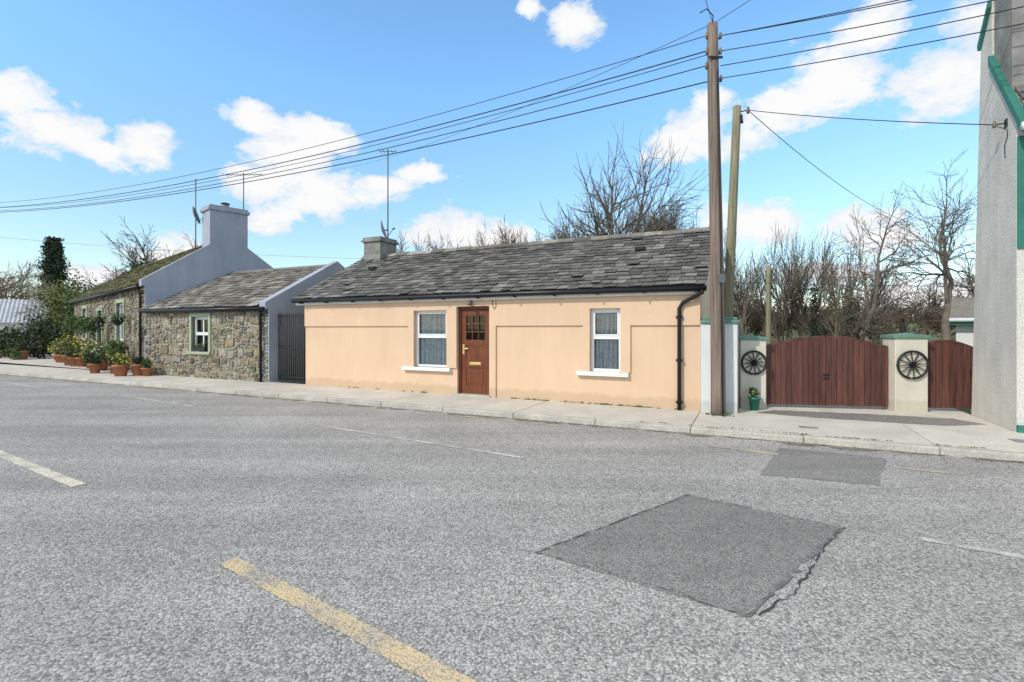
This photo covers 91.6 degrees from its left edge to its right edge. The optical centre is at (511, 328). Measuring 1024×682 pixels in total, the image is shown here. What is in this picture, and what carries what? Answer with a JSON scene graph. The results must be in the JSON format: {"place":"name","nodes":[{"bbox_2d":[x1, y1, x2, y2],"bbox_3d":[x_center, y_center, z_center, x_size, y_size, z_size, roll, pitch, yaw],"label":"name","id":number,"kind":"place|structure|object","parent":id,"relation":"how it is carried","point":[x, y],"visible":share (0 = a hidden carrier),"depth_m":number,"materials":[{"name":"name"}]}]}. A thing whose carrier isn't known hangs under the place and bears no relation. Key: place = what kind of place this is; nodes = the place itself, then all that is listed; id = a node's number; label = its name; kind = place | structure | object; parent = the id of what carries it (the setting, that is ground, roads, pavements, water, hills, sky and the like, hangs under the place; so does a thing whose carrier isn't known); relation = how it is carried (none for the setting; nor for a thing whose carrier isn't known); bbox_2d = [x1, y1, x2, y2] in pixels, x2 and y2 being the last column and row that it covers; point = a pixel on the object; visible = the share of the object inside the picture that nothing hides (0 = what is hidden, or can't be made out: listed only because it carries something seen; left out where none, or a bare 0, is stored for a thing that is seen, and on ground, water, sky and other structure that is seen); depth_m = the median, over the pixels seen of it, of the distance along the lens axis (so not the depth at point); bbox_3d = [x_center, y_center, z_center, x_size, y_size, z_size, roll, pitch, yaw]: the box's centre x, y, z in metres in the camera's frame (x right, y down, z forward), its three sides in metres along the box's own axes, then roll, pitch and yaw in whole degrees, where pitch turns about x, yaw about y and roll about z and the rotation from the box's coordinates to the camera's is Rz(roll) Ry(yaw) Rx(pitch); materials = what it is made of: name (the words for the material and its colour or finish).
{"place":"outdoors","nodes":[
{"label":"outdoors","id":0,"kind":"place"},
{"bbox_2d":[0,351,131,372],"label":"forecourt","id":1,"kind":"structure","parent":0,"point":[49,361],"depth_m":22.41,"materials":[{"name":"concrete"}]},
{"bbox_2d":[0,347,23,359],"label":"shrub","id":2,"kind":"object","parent":1,"relation":"on","point":[14,353],"visible":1,"depth_m":24.30,"materials":[{"name":"green plant"}]},
{"bbox_2d":[0,264,39,299],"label":"bare tree","id":3,"kind":"object","parent":1,"relation":"on","point":[2,290],"visible":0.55,"depth_m":37.16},
{"bbox_2d":[14,336,33,359],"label":"potted plant","id":4,"kind":"object","parent":1,"relation":"on","point":[23,343],"visible":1,"depth_m":24.56,"materials":[{"name":"green plant"}]},
{"bbox_2d":[0,261,52,299],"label":"bare tree","id":5,"kind":"object","parent":1,"relation":"on","point":[20,297],"visible":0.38,"depth_m":41.53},
{"bbox_2d":[0,299,53,339],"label":"corrugated shed","id":6,"kind":"structure","parent":1,"relation":"on","point":[7,306],"depth_m":34.85,"materials":[{"name":"metal"}]},
{"bbox_2d":[0,322,68,356],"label":"shrub","id":7,"kind":"object","parent":1,"relation":"on","point":[43,332],"visible":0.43,"depth_m":26.11,"materials":[{"name":"green plant"}]},
{"bbox_2d":[26,336,54,358],"bbox_3d":[-23.929,0.949,25.358,1.241,1.145,1.312,0,0,0],"label":"shrub","id":8,"kind":"object","parent":1,"relation":"on","point":[38,347],"visible":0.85,"depth_m":25.15,"materials":[{"name":"green plant"}]},
{"bbox_2d":[53,333,80,365],"bbox_3d":[-18.442,0.834,20.683,1.025,1.356,0.934,0,0,0],"label":"potted plant","id":9,"kind":"object","parent":1,"relation":"on","point":[68,345],"visible":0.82,"depth_m":20.55,"materials":[{"name":"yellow plant"}]},
{"bbox_2d":[62,348,81,365],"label":"potted plant","id":10,"kind":"object","parent":1,"relation":"on","point":[72,361],"visible":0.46,"depth_m":20.11,"materials":[{"name":"green plant"}]},
{"bbox_2d":[62,315,86,338],"bbox_3d":[-19.569,0.419,22.396,1.102,2.186,1.090,0,0,-35],"label":"topiary bush","id":11,"kind":"object","parent":1,"relation":"on","point":[70,322],"visible":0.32,"depth_m":22.16,"materials":[{"name":"green plant"}]},
{"bbox_2d":[72,339,85,366],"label":"potted plant","id":12,"kind":"object","parent":1,"relation":"on","point":[77,349],"visible":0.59,"depth_m":19.88,"materials":[{"name":"green plant"}]},
{"bbox_2d":[72,316,103,341],"bbox_3d":[-17.187,0.487,20.212,1.009,2.050,0.999,0,0,-39],"label":"topiary bush","id":13,"kind":"object","parent":1,"relation":"on","point":[84,324],"visible":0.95,"depth_m":20.04,"materials":[{"name":"green plant"}]},
{"bbox_2d":[80,339,106,354],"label":"potted plant","id":14,"kind":"object","parent":1,"relation":"on","point":[88,347],"visible":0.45,"depth_m":18.54,"materials":[{"name":"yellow plant"}]},
{"bbox_2d":[90,345,108,370],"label":"potted plant","id":15,"kind":"object","parent":1,"relation":"on","point":[104,365],"visible":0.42,"depth_m":18.05,"materials":[{"name":"green plant"}]},
{"bbox_2d":[0,0,987,315],"label":"sky","id":16,"kind":"structure","parent":0,"point":[96,95],"materials":[{"name":"blue"}]},
{"bbox_2d":[0,375,1023,681],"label":"road","id":17,"kind":"structure","parent":0,"point":[112,571],"depth_m":3.59,"materials":[{"name":"asphalt"}]},
{"bbox_2d":[0,450,86,486],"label":"road marking","id":18,"kind":"object","parent":17,"relation":"on","point":[51,474],"visible":1,"depth_m":5.61,"materials":[{"name":"white paint"}]},
{"bbox_2d":[221,557,476,681],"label":"road marking","id":19,"kind":"object","parent":17,"relation":"on","point":[413,660],"visible":1,"depth_m":2.66,"materials":[{"name":"yellow paint"}]},
{"bbox_2d":[322,426,526,458],"bbox_3d":[-1.462,1.595,7.165,3.863,0.001,0.084,0,0,32],"label":"road marking","id":20,"kind":"object","parent":17,"relation":"on","point":[427,442],"visible":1,"depth_m":6.99,"materials":[{"name":"white paint"}]},
{"bbox_2d":[455,415,561,425],"bbox_3d":[-0.113,1.595,8.689,2.114,0.001,0.094,0,0,28],"label":"road marking","id":21,"kind":"object","parent":17,"relation":"on","point":[510,420],"visible":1,"depth_m":8.62,"materials":[{"name":"white paint"}]},
{"bbox_2d":[514,494,862,614],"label":"road cracks","id":22,"kind":"object","parent":17,"relation":"on","point":[777,600],"visible":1,"depth_m":3.27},
{"bbox_2d":[537,495,842,616],"bbox_3d":[1.421,1.596,3.780,2.152,0.001,1.363,0,0,-42],"label":"road patch","id":23,"kind":"object","parent":17,"relation":"on","point":[741,560],"visible":1,"depth_m":3.60,"materials":[{"name":"asphalt"}]},
{"bbox_2d":[542,494,841,616],"bbox_3d":[1.431,1.593,3.773,2.039,0.001,1.374,0,0,-42],"label":"tar seal","id":24,"kind":"object","parent":23,"relation":"on","point":[780,584],"visible":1,"depth_m":3.48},
{"bbox_2d":[447,412,1021,466],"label":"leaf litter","id":25,"kind":"object","parent":17,"relation":"on","point":[773,443],"visible":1,"depth_m":6.77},
{"bbox_2d":[760,448,886,484],"bbox_3d":[3.667,1.596,5.795,1.176,0.001,1.655,0,0,35],"label":"road patch","id":26,"kind":"object","parent":17,"relation":"on","point":[830,466],"visible":1,"depth_m":5.77,"materials":[{"name":"asphalt"}]},
{"bbox_2d":[893,466,963,474],"bbox_3d":[4.677,1.595,5.599,0.628,0.001,0.082,0,0,29],"label":"road marking","id":27,"kind":"object","parent":17,"relation":"on","point":[929,470],"visible":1,"depth_m":5.61,"materials":[{"name":"yellow paint"}]},
{"bbox_2d":[921,537,1023,558],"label":"road marking","id":28,"kind":"object","parent":17,"relation":"on","point":[1021,556],"visible":1,"depth_m":3.63,"materials":[{"name":"white paint"}]},
{"bbox_2d":[0,364,1023,462],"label":"footpath","id":29,"kind":"structure","parent":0,"point":[1001,445],"depth_m":8.55,"materials":[{"name":"concrete"}]},
{"bbox_2d":[80,351,105,372],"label":"potted plant","id":30,"kind":"object","parent":29,"relation":"on","point":[91,357],"visible":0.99,"depth_m":16.84,"materials":[{"name":"green plant"}]},
{"bbox_2d":[104,348,118,373],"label":"potted plant","id":31,"kind":"object","parent":29,"relation":"on","point":[112,352],"visible":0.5,"depth_m":16.63,"materials":[{"name":"green plant"}]},
{"bbox_2d":[100,335,128,366],"bbox_3d":[-13.862,0.861,17.375,0.844,1.301,0.744,0,0,0],"label":"potted shrub","id":32,"kind":"object","parent":29,"relation":"on","point":[120,346],"visible":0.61,"depth_m":17.27,"materials":[{"name":"green plant"}]},
{"bbox_2d":[111,353,129,375],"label":"potted plant","id":33,"kind":"object","parent":29,"relation":"on","point":[121,368],"visible":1,"depth_m":15.80,"materials":[{"name":"yellow plant"}]},
{"bbox_2d":[130,357,142,375],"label":"potted plant","id":34,"kind":"object","parent":29,"relation":"on","point":[136,366],"visible":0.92,"depth_m":15.95,"materials":[{"name":"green plant"}]},
{"bbox_2d":[140,358,153,375],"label":"potted plant","id":35,"kind":"object","parent":29,"relation":"on","point":[146,369],"visible":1,"depth_m":15.86,"materials":[{"name":"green plant"}]},
{"bbox_2d":[155,374,984,447],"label":"weeds","id":36,"kind":"object","parent":29,"relation":"on","point":[671,423],"visible":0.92,"depth_m":9.30,"materials":[{"name":"green plant"}]},
{"bbox_2d":[700,8,733,416],"bbox_3d":[3.581,-1.989,8.694,0.571,7.280,0.441,0,0,0],"label":"utility pole","id":37,"kind":"object","parent":29,"relation":"on","point":[717,351],"visible":0.9,"depth_m":8.65,"materials":[{"name":"brown wood"}]},
{"bbox_2d":[297,382,971,414],"bbox_3d":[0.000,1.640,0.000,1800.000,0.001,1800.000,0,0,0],"label":"ground","id":38,"kind":"structure","parent":0,"point":[967,411],"depth_m":10.13,"materials":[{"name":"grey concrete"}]},
{"bbox_2d":[17,306,60,338],"bbox_3d":[-32.185,-0.059,34.959,4.045,3.153,3.103,0,0,0],"label":"shrub","id":39,"kind":"object","parent":38,"relation":"on","point":[45,321],"visible":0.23,"depth_m":34.20,"materials":[{"name":"green plant"}]},
{"bbox_2d":[8,274,80,317],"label":"bare tree","id":40,"kind":"object","parent":38,"relation":"on","point":[34,293],"visible":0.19,"depth_m":35.05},
{"bbox_2d":[54,289,76,340],"bbox_3d":[-25.582,-0.482,29.245,2.308,3.987,1.813,0,0,0],"label":"laurel bush","id":41,"kind":"object","parent":38,"relation":"on","point":[70,311],"visible":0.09,"depth_m":29.16,"materials":[{"name":"green plant"}]},
{"bbox_2d":[39,269,101,338],"bbox_3d":[-27.279,-1.171,30.908,3.326,5.369,3.140,0,0,0],"label":"laurel bush","id":42,"kind":"object","parent":38,"relation":"on","point":[53,302],"visible":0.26,"depth_m":30.36,"materials":[{"name":"green leaves"},{"name":"dark bark"}]},
{"bbox_2d":[85,216,183,289],"bbox_3d":[-20.401,-2.485,28.653,6.674,8.029,7.298,0,0,0],"label":"bare tree","id":43,"kind":"object","parent":38,"relation":"on","point":[134,258],"visible":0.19,"depth_m":28.78,"materials":[{"name":"brown plant"}]},
{"bbox_2d":[68,173,272,370],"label":"stone cottage","id":44,"kind":"structure","parent":38,"relation":"on","point":[112,306],"depth_m":18.46,"materials":[{"name":"grey stone"}]},
{"bbox_2d":[138,261,344,383],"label":"stone cottage","id":45,"kind":"structure","parent":38,"relation":"on","point":[239,310],"depth_m":15.24,"materials":[{"name":"grey stone"}]},
{"bbox_2d":[195,317,207,351],"bbox_3d":[-9.586,0.160,15.503,0.830,1.080,0.082,0,0,26],"label":"window frame","id":46,"kind":"structure","parent":45,"relation":"in","point":[204,333],"depth_m":15.52,"materials":[{"name":"white plastic"}]},
{"bbox_2d":[278,313,305,381],"bbox_3d":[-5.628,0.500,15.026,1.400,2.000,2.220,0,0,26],"label":"iron gate","id":47,"kind":"structure","parent":45,"relation":"attached to","point":[293,345],"depth_m":14.07,"materials":[{"name":"grey metal"}]},
{"bbox_2d":[397,230,430,250],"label":"hedgerow tree","id":48,"kind":"object","parent":38,"relation":"on","point":[419,249],"visible":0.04,"depth_m":25.98,"materials":[{"name":"brown plant"}]},
{"bbox_2d":[291,148,709,411],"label":"cottage","id":49,"kind":"structure","parent":38,"relation":"on","point":[615,319],"depth_m":11.03,"materials":[{"name":"paint"}]},
{"bbox_2d":[416,310,445,366],"bbox_3d":[-1.870,0.232,11.793,0.925,1.335,0.082,0,0,26],"label":"wide window frame","id":50,"kind":"structure","parent":49,"relation":"in","point":[418,335],"depth_m":11.89,"materials":[{"name":"white plastic"}]},
{"bbox_2d":[462,310,488,394],"bbox_3d":[-0.821,0.535,11.304,0.727,1.930,0.047,0,0,26],"label":"door leaf","id":51,"kind":"structure","parent":49,"relation":"in","point":[475,378],"depth_m":11.29,"materials":[{"name":"brown wood"}]},
{"bbox_2d":[591,308,619,371],"bbox_3d":[1.897,0.222,9.987,0.620,1.263,0.082,0,0,26],"label":"narrow window frame","id":52,"kind":"structure","parent":49,"relation":"in","point":[594,336],"depth_m":10.01,"materials":[{"name":"white plastic"}]},
{"bbox_2d":[488,215,521,244],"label":"hedgerow tree","id":53,"kind":"object","parent":38,"relation":"on","point":[515,238],"visible":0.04,"depth_m":23.77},
{"bbox_2d":[478,225,542,245],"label":"hedgerow tree","id":54,"kind":"object","parent":38,"relation":"on","point":[508,237],"depth_m":21.85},
{"bbox_2d":[536,122,708,239],"bbox_3d":[5.103,-4.065,22.023,7.034,11.270,7.995,0,0,29],"label":"bare tree","id":55,"kind":"object","parent":38,"relation":"on","point":[610,222],"visible":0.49,"depth_m":22.30,"materials":[{"name":"brown plant"}]},
{"bbox_2d":[628,198,689,232],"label":"bare tree","id":56,"kind":"object","parent":38,"relation":"on","point":[675,224],"visible":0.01,"depth_m":24.37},
{"bbox_2d":[629,187,699,232],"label":"bare tree","id":57,"kind":"object","parent":38,"relation":"on","point":[664,220],"visible":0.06,"depth_m":25.16,"materials":[{"name":"brown plant"}]},
{"bbox_2d":[700,317,740,413],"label":"garden wall pier","id":58,"kind":"structure","parent":38,"relation":"on","point":[731,349],"depth_m":8.90,"materials":[{"name":"paint"}]},
{"bbox_2d":[724,105,749,316],"bbox_3d":[5.253,-1.824,11.779,0.699,6.860,0.236,0,0,34],"label":"utility pole","id":59,"kind":"object","parent":38,"relation":"on","point":[737,119],"visible":0.74,"depth_m":11.72,"materials":[{"name":"brown wood"}]},
{"bbox_2d":[0,0,1023,285],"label":"overhead power lines","id":60,"kind":"object","parent":59,"relation":"attached to","point":[576,100],"visible":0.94,"depth_m":10.02,"materials":[{"name":"metal"}]},
{"bbox_2d":[723,228,764,334],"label":"sapling","id":61,"kind":"object","parent":38,"relation":"on","point":[745,315],"visible":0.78,"depth_m":18.27,"materials":[{"name":"brown plant"}]},
{"bbox_2d":[723,249,764,316],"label":"sapling","id":62,"kind":"object","parent":38,"relation":"on","point":[735,291],"visible":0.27,"depth_m":18.48,"materials":[{"name":"brown plant"}]},
{"bbox_2d":[723,231,764,329],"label":"sapling","id":63,"kind":"object","parent":38,"relation":"on","point":[741,284],"visible":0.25,"depth_m":19.55,"materials":[{"name":"brown plant"}]},
{"bbox_2d":[733,283,786,334],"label":"hedgerow tree","id":64,"kind":"object","parent":38,"relation":"on","point":[757,330],"visible":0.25,"depth_m":28.17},
{"bbox_2d":[766,266,770,344],"bbox_3d":[9.006,-0.300,17.504,0.191,3.802,0.188,0,0,0],"label":"fence post pole","id":65,"kind":"object","parent":38,"relation":"on","point":[768,303],"visible":0.73,"depth_m":17.42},
{"bbox_2d":[742,285,801,342],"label":"hedgerow tree","id":66,"kind":"object","parent":38,"relation":"on","point":[755,326],"visible":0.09,"depth_m":28.88,"materials":[{"name":"green plant"}]},
{"bbox_2d":[735,285,809,340],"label":"hedgerow tree","id":67,"kind":"object","parent":38,"relation":"on","point":[780,332],"visible":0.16,"depth_m":29.35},
{"bbox_2d":[741,222,812,336],"bbox_3d":[9.815,-1.299,18.692,2.275,5.602,2.415,0,0,44],"label":"sapling","id":68,"kind":"object","parent":38,"relation":"on","point":[761,292],"visible":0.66,"depth_m":18.53,"materials":[{"name":"brown plant"}]},
{"bbox_2d":[753,225,815,339],"bbox_3d":[10.275,-1.198,18.746,1.441,5.403,2.246,0,0,-30],"label":"sapling","id":69,"kind":"object","parent":38,"relation":"on","point":[795,303],"visible":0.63,"depth_m":18.75,"materials":[{"name":"brown plant"}]},
{"bbox_2d":[757,239,819,341],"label":"sapling","id":70,"kind":"object","parent":38,"relation":"on","point":[796,275],"visible":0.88,"depth_m":17.81,"materials":[{"name":"brown plant"}]},
{"bbox_2d":[768,251,818,337],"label":"sapling","id":71,"kind":"object","parent":38,"relation":"on","point":[796,322],"visible":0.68,"depth_m":18.44,"materials":[{"name":"brown plant"}]},
{"bbox_2d":[762,225,835,338],"bbox_3d":[11.164,-1.349,19.717,3.063,5.702,1.822,0,0,0],"label":"sapling","id":72,"kind":"object","parent":38,"relation":"on","point":[791,324],"visible":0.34,"depth_m":19.71,"materials":[{"name":"brown plant"}]},
{"bbox_2d":[789,225,851,335],"bbox_3d":[11.991,-1.265,19.325,2.764,5.670,1.785,0,0,-34],"label":"sapling","id":73,"kind":"object","parent":38,"relation":"on","point":[818,297],"visible":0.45,"depth_m":19.21,"materials":[{"name":"brown plant"}]},
{"bbox_2d":[776,303,865,338],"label":"hedgerow tree","id":74,"kind":"object","parent":38,"relation":"on","point":[823,330],"visible":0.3,"depth_m":28.53,"materials":[{"name":"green plant"}]},
{"bbox_2d":[805,246,870,335],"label":"sapling","id":75,"kind":"object","parent":38,"relation":"on","point":[831,298],"visible":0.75,"depth_m":18.10,"materials":[{"name":"brown plant"}]},
{"bbox_2d":[814,240,865,330],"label":"sapling","id":76,"kind":"object","parent":38,"relation":"on","point":[848,273],"visible":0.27,"depth_m":19.06,"materials":[{"name":"brown plant"}]},
{"bbox_2d":[820,289,906,337],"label":"hedgerow tree","id":77,"kind":"object","parent":38,"relation":"on","point":[889,319],"visible":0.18,"depth_m":28.42,"materials":[{"name":"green plant"}]},
{"bbox_2d":[829,302,908,343],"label":"hedgerow tree","id":78,"kind":"object","parent":38,"relation":"on","point":[869,338],"visible":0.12,"depth_m":33.86,"materials":[{"name":"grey plant"}]},
{"bbox_2d":[840,246,906,338],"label":"sapling","id":79,"kind":"object","parent":38,"relation":"on","point":[856,306],"visible":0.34,"depth_m":17.80,"materials":[{"name":"brown plant"}]},
{"bbox_2d":[808,186,946,342],"bbox_3d":[11.485,-1.325,15.835,3.382,5.751,3.661,0,0,12],"label":"bare tree","id":80,"kind":"object","parent":38,"relation":"on","point":[870,313],"visible":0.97,"depth_m":15.71,"materials":[{"name":"brown plant"}]},
{"bbox_2d":[869,290,941,340],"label":"hedgerow tree","id":81,"kind":"object","parent":38,"relation":"on","point":[904,329],"visible":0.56,"depth_m":28.18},
{"bbox_2d":[863,148,976,339],"bbox_3d":[14.933,-1.999,16.607,5.561,7.002,5.118,0,0,0],"label":"bare tree","id":82,"kind":"object","parent":38,"relation":"on","point":[947,332],"visible":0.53,"depth_m":16.05,"materials":[{"name":"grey plant"}]},
{"bbox_2d":[906,284,958,336],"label":"hedgerow tree","id":83,"kind":"object","parent":38,"relation":"on","point":[938,304],"visible":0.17,"depth_m":31.81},
{"bbox_2d":[917,289,974,340],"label":"hedgerow tree","id":84,"kind":"object","parent":38,"relation":"on","point":[937,325],"visible":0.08,"depth_m":30.02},
{"bbox_2d":[949,297,973,346],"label":"white outbuilding","id":85,"kind":"structure","parent":38,"relation":"on","point":[961,318],"depth_m":12.47,"materials":[{"name":"paint"}]},
{"bbox_2d":[971,1,1023,431],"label":"walls","id":86,"kind":"structure","parent":38,"relation":"on","point":[998,372],"depth_m":7.85,"materials":[{"name":"paint"}]},
{"bbox_2d":[992,118,1007,157],"bbox_3d":[7.413,-2.890,7.564,0.168,0.580,0.126,0,0,26],"label":"cable bracket","id":87,"kind":"object","parent":86,"relation":"attached to","point":[994,124],"visible":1,"depth_m":7.57,"materials":[{"name":"black metal"}]},
{"bbox_2d":[977,0,1023,432],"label":"green trim","id":88,"kind":"structure","parent":86,"relation":"attached to","point":[1012,100],"depth_m":7.25,"materials":[{"name":"teal paint"}]},
{"bbox_2d":[994,0,1023,91],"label":"chimney","id":89,"kind":"object","parent":86,"relation":"on","point":[1009,48],"visible":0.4,"depth_m":7.50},
{"bbox_2d":[1014,84,1023,105],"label":"roof slates","id":90,"kind":"object","parent":86,"relation":"attached to","point":[1019,89],"visible":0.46,"depth_m":7.32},
{"bbox_2d":[737,313,955,344],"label":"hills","id":91,"kind":"structure","parent":0,"point":[909,325],"depth_m":45.35,"materials":[{"name":"green plant"}]},
{"bbox_2d":[0,259,47,299],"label":"bare tree","id":92,"kind":"object","parent":91,"relation":"on","point":[23,280],"visible":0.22,"depth_m":43.19,"materials":[{"name":"brown plant"}]},
{"bbox_2d":[32,235,71,299],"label":"conifer tree","id":93,"kind":"object","parent":91,"relation":"on","point":[53,262],"visible":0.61,"depth_m":44.10,"materials":[{"name":"green plant"}]},
{"bbox_2d":[793,293,843,335],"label":"hedgerow tree","id":94,"kind":"object","parent":91,"relation":"on","point":[820,318],"visible":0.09,"depth_m":31.44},
{"bbox_2d":[896,282,955,338],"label":"hedgerow tree","id":95,"kind":"object","parent":91,"relation":"on","point":[927,319],"visible":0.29,"depth_m":32.18,"materials":[{"name":"brown plant"}]},
{"bbox_2d":[738,404,1010,430],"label":"driveway","id":96,"kind":"structure","parent":0,"point":[948,417],"depth_m":8.76,"materials":[{"name":"concrete"}]},
{"bbox_2d":[738,340,765,410],"bbox_3d":[4.620,0.905,9.660,0.460,1.390,0.400,0,0,9],"label":"gate pillar","id":97,"kind":"object","parent":96,"relation":"on","point":[746,381],"visible":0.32,"depth_m":9.47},
{"bbox_2d":[738,335,767,339],"bbox_3d":[4.620,0.160,9.660,0.520,0.100,0.460,0,0,9],"label":"coping","id":98,"kind":"object","parent":97,"relation":"on","point":[749,337],"visible":0.77,"depth_m":9.45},
{"bbox_2d":[741,350,766,374],"bbox_3d":[4.579,0.640,9.403,0.470,0.470,0.110,0,0,9],"label":"cart wheel","id":99,"kind":"object","parent":97,"relation":"attached to","point":[753,362],"visible":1,"depth_m":9.42,"materials":[{"name":"black metal"}]},
{"bbox_2d":[766,336,824,404],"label":"wooden gate","id":100,"kind":"structure","parent":97,"relation":"attached to","point":[795,369],"depth_m":9.52,"materials":[{"name":"wood"}]},
{"bbox_2d":[748,387,760,410],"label":"potted plant","id":101,"kind":"object","parent":96,"relation":"on","point":[754,401],"visible":1,"depth_m":9.20,"materials":[{"name":"green plant"}]},
{"bbox_2d":[883,338,927,411],"bbox_3d":[7.287,0.885,9.238,0.540,1.430,0.400,0,0,9],"label":"gate pillar","id":102,"kind":"object","parent":96,"relation":"on","point":[907,395],"visible":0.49,"depth_m":9.05,"materials":[{"name":"paint"}]},
{"bbox_2d":[825,336,887,406],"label":"wooden gate","id":103,"kind":"structure","parent":102,"relation":"attached to","point":[856,370],"depth_m":9.35,"materials":[{"name":"wood"}]},
{"bbox_2d":[880,333,930,337],"bbox_3d":[7.287,0.120,9.238,0.600,0.100,0.460,0,0,9],"label":"coping","id":104,"kind":"object","parent":102,"relation":"on","point":[904,335],"visible":0.98,"depth_m":9.05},
{"bbox_2d":[896,350,928,378],"bbox_3d":[7.246,0.650,8.981,0.530,0.530,0.110,0,0,9],"label":"cart wheel","id":105,"kind":"object","parent":102,"relation":"attached to","point":[913,365],"visible":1,"depth_m":9.00,"materials":[{"name":"black metal"}]},
{"bbox_2d":[928,340,972,408],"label":"side gate","id":106,"kind":"structure","parent":102,"relation":"attached to","point":[950,375],"depth_m":9.11,"materials":[{"name":"wood"}]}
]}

